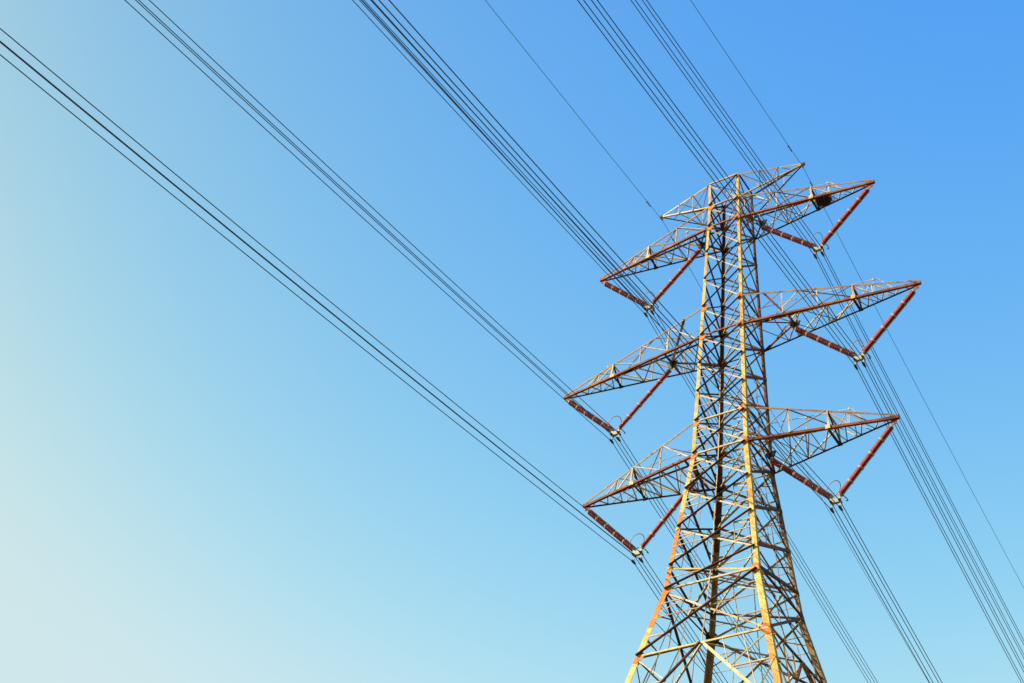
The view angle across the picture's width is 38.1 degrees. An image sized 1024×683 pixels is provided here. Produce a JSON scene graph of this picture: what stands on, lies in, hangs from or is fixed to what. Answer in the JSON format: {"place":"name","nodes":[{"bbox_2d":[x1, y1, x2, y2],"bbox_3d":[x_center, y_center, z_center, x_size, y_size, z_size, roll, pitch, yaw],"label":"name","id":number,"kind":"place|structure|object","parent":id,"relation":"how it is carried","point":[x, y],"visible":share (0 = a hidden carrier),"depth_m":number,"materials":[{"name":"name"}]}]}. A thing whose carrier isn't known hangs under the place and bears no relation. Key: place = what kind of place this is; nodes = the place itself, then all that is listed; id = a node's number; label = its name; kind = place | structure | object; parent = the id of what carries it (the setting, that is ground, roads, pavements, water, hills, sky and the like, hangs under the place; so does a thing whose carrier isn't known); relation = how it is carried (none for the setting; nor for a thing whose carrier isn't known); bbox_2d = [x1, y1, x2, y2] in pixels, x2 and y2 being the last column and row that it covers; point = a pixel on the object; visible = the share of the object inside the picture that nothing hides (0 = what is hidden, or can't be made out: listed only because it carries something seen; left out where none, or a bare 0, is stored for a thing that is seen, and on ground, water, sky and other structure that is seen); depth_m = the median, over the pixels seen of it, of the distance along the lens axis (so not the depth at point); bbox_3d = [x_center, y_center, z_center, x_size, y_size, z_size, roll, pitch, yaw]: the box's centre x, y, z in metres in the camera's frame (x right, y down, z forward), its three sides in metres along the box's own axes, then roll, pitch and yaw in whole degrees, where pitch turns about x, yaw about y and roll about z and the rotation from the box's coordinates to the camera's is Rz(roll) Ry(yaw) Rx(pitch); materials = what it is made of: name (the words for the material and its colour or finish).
{"place":"outdoors","nodes":[
{"label":"outdoors","id":0,"kind":"place"},
{"bbox_2d":[0,0,1023,682],"label":"sky","id":1,"kind":"structure","parent":0,"point":[204,478],"materials":[{"name":"blue"}]},
{"label":"ground","id":2,"kind":"structure","parent":0,"visible":0},
{"bbox_2d":[564,162,921,682],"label":"transmission tower","id":3,"kind":"structure","parent":2,"relation":"on","point":[766,626],"depth_m":70.66,"materials":[{"name":"metal"}]},
{"bbox_2d":[568,400,621,431],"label":"insulator string","id":4,"kind":"object","parent":3,"relation":"hanging from","point":[583,412],"visible":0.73,"depth_m":77.32,"materials":[{"name":"ceramic"}]},
{"bbox_2d":[609,428,620,443],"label":"cable yoke","id":5,"kind":"object","parent":4,"relation":"attached to","point":[616,433],"visible":0.94,"depth_m":75.66,"materials":[{"name":"metal"}]},
{"bbox_2d":[125,0,768,682],"bbox_3d":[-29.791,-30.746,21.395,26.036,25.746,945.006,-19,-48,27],"label":"power cable","id":6,"kind":"object","parent":5,"relation":"hanging from","point":[409,260],"visible":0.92,"depth_m":61.19,"materials":[{"name":"metal"}]},
{"bbox_2d":[135,0,772,682],"bbox_3d":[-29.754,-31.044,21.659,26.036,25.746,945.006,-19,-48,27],"label":"power cable","id":7,"kind":"object","parent":5,"relation":"hanging from","point":[423,264],"visible":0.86,"depth_m":61.98,"materials":[{"name":"metal"}]},
{"bbox_2d":[138,0,772,677],"bbox_3d":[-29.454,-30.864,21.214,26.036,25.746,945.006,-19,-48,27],"label":"power cable","id":8,"kind":"object","parent":5,"relation":"hanging from","point":[434,272],"visible":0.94,"depth_m":61.51,"materials":[{"name":"metal"}]},
{"bbox_2d":[149,0,771,670],"bbox_3d":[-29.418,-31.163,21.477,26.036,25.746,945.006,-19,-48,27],"label":"power cable","id":9,"kind":"object","parent":5,"relation":"hanging from","point":[423,254],"visible":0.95,"depth_m":61.78,"materials":[{"name":"metal"}]},
{"bbox_2d":[587,509,643,551],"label":"insulator string","id":10,"kind":"object","parent":3,"relation":"hanging from","point":[620,539],"visible":0.88,"depth_m":71.53,"materials":[{"name":"ceramic"}]},
{"bbox_2d":[631,548,643,564],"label":"cable yoke","id":11,"kind":"object","parent":10,"relation":"attached to","point":[638,553],"visible":0.96,"depth_m":69.86,"materials":[{"name":"metal"}]},
{"bbox_2d":[0,54,714,682],"bbox_3d":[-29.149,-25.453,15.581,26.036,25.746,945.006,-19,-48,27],"label":"power cable","id":12,"kind":"object","parent":11,"relation":"hanging from","point":[318,312],"visible":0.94,"depth_m":51.57,"materials":[{"name":"metal"}]},
{"bbox_2d":[0,42,719,682],"bbox_3d":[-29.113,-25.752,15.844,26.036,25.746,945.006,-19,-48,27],"label":"power cable","id":13,"kind":"object","parent":11,"relation":"hanging from","point":[330,312],"visible":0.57,"depth_m":51.34,"materials":[{"name":"metal"}]},
{"bbox_2d":[0,41,722,682],"bbox_3d":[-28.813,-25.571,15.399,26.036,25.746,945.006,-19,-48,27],"label":"power cable","id":14,"kind":"object","parent":11,"relation":"hanging from","point":[318,301],"visible":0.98,"depth_m":51.33,"materials":[{"name":"metal"}]},
{"bbox_2d":[0,28,727,682],"bbox_3d":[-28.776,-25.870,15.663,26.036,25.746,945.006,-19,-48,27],"label":"power cable","id":15,"kind":"object","parent":11,"relation":"hanging from","point":[346,314],"visible":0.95,"depth_m":51.48,"materials":[{"name":"metal"}]},
{"bbox_2d":[604,282,654,306],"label":"insulator string","id":16,"kind":"object","parent":3,"relation":"attached to","point":[614,288],"visible":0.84,"depth_m":82.18,"materials":[{"name":"red ceramic"}]},
{"bbox_2d":[644,304,654,316],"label":"cable yoke","id":17,"kind":"object","parent":16,"relation":"attached to","point":[647,309],"visible":0.86,"depth_m":80.21,"materials":[{"name":"metal"}]},
{"bbox_2d":[352,0,867,681],"bbox_3d":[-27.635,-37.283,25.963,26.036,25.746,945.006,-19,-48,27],"label":"power cable","id":18,"kind":"object","parent":17,"relation":"hanging from","point":[590,256],"visible":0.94,"depth_m":73.95,"materials":[{"name":"metal"}]},
{"bbox_2d":[359,0,870,681],"bbox_3d":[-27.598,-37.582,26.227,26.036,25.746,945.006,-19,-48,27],"label":"power cable","id":19,"kind":"object","parent":17,"relation":"hanging from","point":[617,278],"visible":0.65,"depth_m":79.09,"materials":[{"name":"metal"}]},
{"bbox_2d":[364,0,874,682],"bbox_3d":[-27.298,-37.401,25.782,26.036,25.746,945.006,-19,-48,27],"label":"power cable","id":20,"kind":"object","parent":17,"relation":"hanging from","point":[614,272],"visible":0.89,"depth_m":74.12,"materials":[{"name":"metal"}]},
{"bbox_2d":[370,0,877,682],"bbox_3d":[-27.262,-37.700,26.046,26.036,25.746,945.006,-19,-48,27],"label":"power cable","id":21,"kind":"object","parent":17,"relation":"hanging from","point":[674,344],"visible":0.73,"depth_m":81.49,"materials":[{"name":"metal"}]},
{"bbox_2d":[617,368,671,433],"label":"insulator string","id":22,"kind":"object","parent":3,"relation":"hanging from","point":[648,394],"visible":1,"depth_m":76.08,"materials":[{"name":"ceramic"}]},
{"bbox_2d":[640,480,696,553],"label":"insulator string","id":23,"kind":"object","parent":3,"relation":"hanging from","point":[672,509],"visible":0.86,"depth_m":70.27,"materials":[{"name":"ceramic"}]},
{"bbox_2d":[652,248,701,307],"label":"insulator string","id":24,"kind":"object","parent":3,"relation":"hanging from","point":[682,269],"visible":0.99,"depth_m":80.65,"materials":[{"name":"ceramic"}]},
{"bbox_2d":[485,0,928,681],"bbox_3d":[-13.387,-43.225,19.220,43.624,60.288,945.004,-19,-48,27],"label":"earth wire","id":25,"kind":"object","parent":3,"relation":"attached to","point":[719,320],"visible":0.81,"depth_m":84.90,"materials":[{"name":"metal"}]},
{"bbox_2d":[762,225,822,248],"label":"insulator string","id":26,"kind":"object","parent":3,"relation":"hanging from","point":[774,231],"visible":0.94,"depth_m":77.51,"materials":[{"name":"ceramic"}]},
{"bbox_2d":[813,244,824,258],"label":"cable yoke","id":27,"kind":"object","parent":26,"relation":"attached to","point":[815,249],"visible":0.98,"depth_m":75.79,"materials":[{"name":"metal"}]},
{"bbox_2d":[631,0,1023,657],"bbox_3d":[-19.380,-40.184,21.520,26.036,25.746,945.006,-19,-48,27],"label":"power cable","id":28,"kind":"object","parent":27,"relation":"hanging from","point":[839,304],"visible":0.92,"depth_m":76.48,"materials":[{"name":"metal"}]},
{"bbox_2d":[635,0,1023,653],"bbox_3d":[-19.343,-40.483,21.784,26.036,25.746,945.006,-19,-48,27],"label":"power cable","id":29,"kind":"object","parent":27,"relation":"hanging from","point":[839,298],"visible":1,"depth_m":76.70,"materials":[{"name":"metal"}]},
{"bbox_2d":[642,0,1023,644],"bbox_3d":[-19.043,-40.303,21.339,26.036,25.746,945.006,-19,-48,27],"label":"power cable","id":30,"kind":"object","parent":27,"relation":"hanging from","point":[840,289],"visible":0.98,"depth_m":76.16,"materials":[{"name":"metal"}]},
{"bbox_2d":[646,0,1023,640],"bbox_3d":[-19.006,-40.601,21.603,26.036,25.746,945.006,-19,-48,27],"label":"power cable","id":31,"kind":"object","parent":27,"relation":"hanging from","point":[842,288],"visible":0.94,"depth_m":76.28,"materials":[{"name":"metal"}]},
{"bbox_2d":[770,458,840,499],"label":"insulator string","id":32,"kind":"object","parent":3,"relation":"hanging from","point":[784,468],"visible":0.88,"depth_m":67.21,"materials":[{"name":"ceramic"}]},
{"bbox_2d":[829,495,842,512],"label":"cable yoke","id":33,"kind":"object","parent":32,"relation":"attached to","point":[832,502],"visible":0.98,"depth_m":65.36,"materials":[{"name":"metal"}]},
{"bbox_2d":[361,0,929,682],"bbox_3d":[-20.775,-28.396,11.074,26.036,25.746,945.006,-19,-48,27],"label":"power cable","id":34,"kind":"object","parent":33,"relation":"hanging from","point":[631,294],"visible":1,"depth_m":50.31,"materials":[{"name":"metal"}]},
{"bbox_2d":[371,0,932,681],"bbox_3d":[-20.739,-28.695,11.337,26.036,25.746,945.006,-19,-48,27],"label":"power cable","id":35,"kind":"object","parent":33,"relation":"hanging from","point":[639,294],"visible":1,"depth_m":51.00,"materials":[{"name":"metal"}]},
{"bbox_2d":[378,0,938,682],"bbox_3d":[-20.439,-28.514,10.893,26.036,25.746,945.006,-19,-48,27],"label":"power cable","id":36,"kind":"object","parent":33,"relation":"hanging from","point":[644,294],"visible":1,"depth_m":50.29,"materials":[{"name":"metal"}]},
{"bbox_2d":[388,0,941,681],"bbox_3d":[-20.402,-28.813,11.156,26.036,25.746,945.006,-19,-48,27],"label":"power cable","id":37,"kind":"object","parent":33,"relation":"hanging from","point":[654,296],"visible":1,"depth_m":51.01,"materials":[{"name":"metal"}]},
{"bbox_2d":[814,193,832,207],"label":"bird nest","id":38,"kind":"object","parent":3,"relation":"on","point":[821,201],"visible":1,"depth_m":77.85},
{"bbox_2d":[794,327,862,357],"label":"insulator string","id":39,"kind":"object","parent":3,"relation":"hanging from","point":[818,339],"visible":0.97,"depth_m":71.52,"materials":[{"name":"ceramic"}]},
{"bbox_2d":[853,353,865,369],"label":"cable yoke","id":40,"kind":"object","parent":39,"relation":"attached to","point":[856,359],"visible":1,"depth_m":69.72,"materials":[{"name":"metal"}]},
{"bbox_2d":[577,0,1021,682],"bbox_3d":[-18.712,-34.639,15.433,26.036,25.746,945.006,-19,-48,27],"label":"power cable","id":41,"kind":"object","parent":40,"relation":"hanging from","point":[797,290],"visible":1,"depth_m":63.52,"materials":[{"name":"metal"}]},
{"bbox_2d":[583,0,1023,682],"bbox_3d":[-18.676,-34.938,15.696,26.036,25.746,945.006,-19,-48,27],"label":"power cable","id":42,"kind":"object","parent":40,"relation":"hanging from","point":[815,308],"visible":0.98,"depth_m":64.12,"materials":[{"name":"metal"}]},
{"bbox_2d":[591,0,1023,671],"bbox_3d":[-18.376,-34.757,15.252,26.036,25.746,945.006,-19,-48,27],"label":"power cable","id":43,"kind":"object","parent":40,"relation":"hanging from","point":[803,284],"visible":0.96,"depth_m":62.93,"materials":[{"name":"metal"}]},
{"bbox_2d":[597,0,1023,666],"bbox_3d":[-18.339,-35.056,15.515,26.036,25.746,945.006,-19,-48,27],"label":"power cable","id":44,"kind":"object","parent":40,"relation":"hanging from","point":[811,288],"visible":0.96,"depth_m":63.95,"materials":[{"name":"metal"}]},
{"bbox_2d":[820,187,870,248],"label":"insulator string","id":45,"kind":"object","parent":3,"relation":"hanging from","point":[843,218],"visible":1,"depth_m":76.23,"materials":[{"name":"ceramic"}]},
{"bbox_2d":[691,1,1023,587],"bbox_3d":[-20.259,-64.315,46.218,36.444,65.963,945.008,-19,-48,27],"label":"earth wire","id":46,"kind":"object","parent":3,"relation":"attached to","point":[855,268],"visible":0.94,"depth_m":84.25,"materials":[{"name":"metal"}]},
{"bbox_2d":[838,423,893,500],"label":"insulator string","id":47,"kind":"object","parent":3,"relation":"hanging from","point":[867,458],"visible":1,"depth_m":65.86,"materials":[{"name":"ceramic"}]},
{"bbox_2d":[861,288,915,358],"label":"insulator string","id":48,"kind":"object","parent":3,"relation":"hanging from","point":[888,322],"visible":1,"depth_m":70.15,"materials":[{"name":"ceramic"}]}
]}

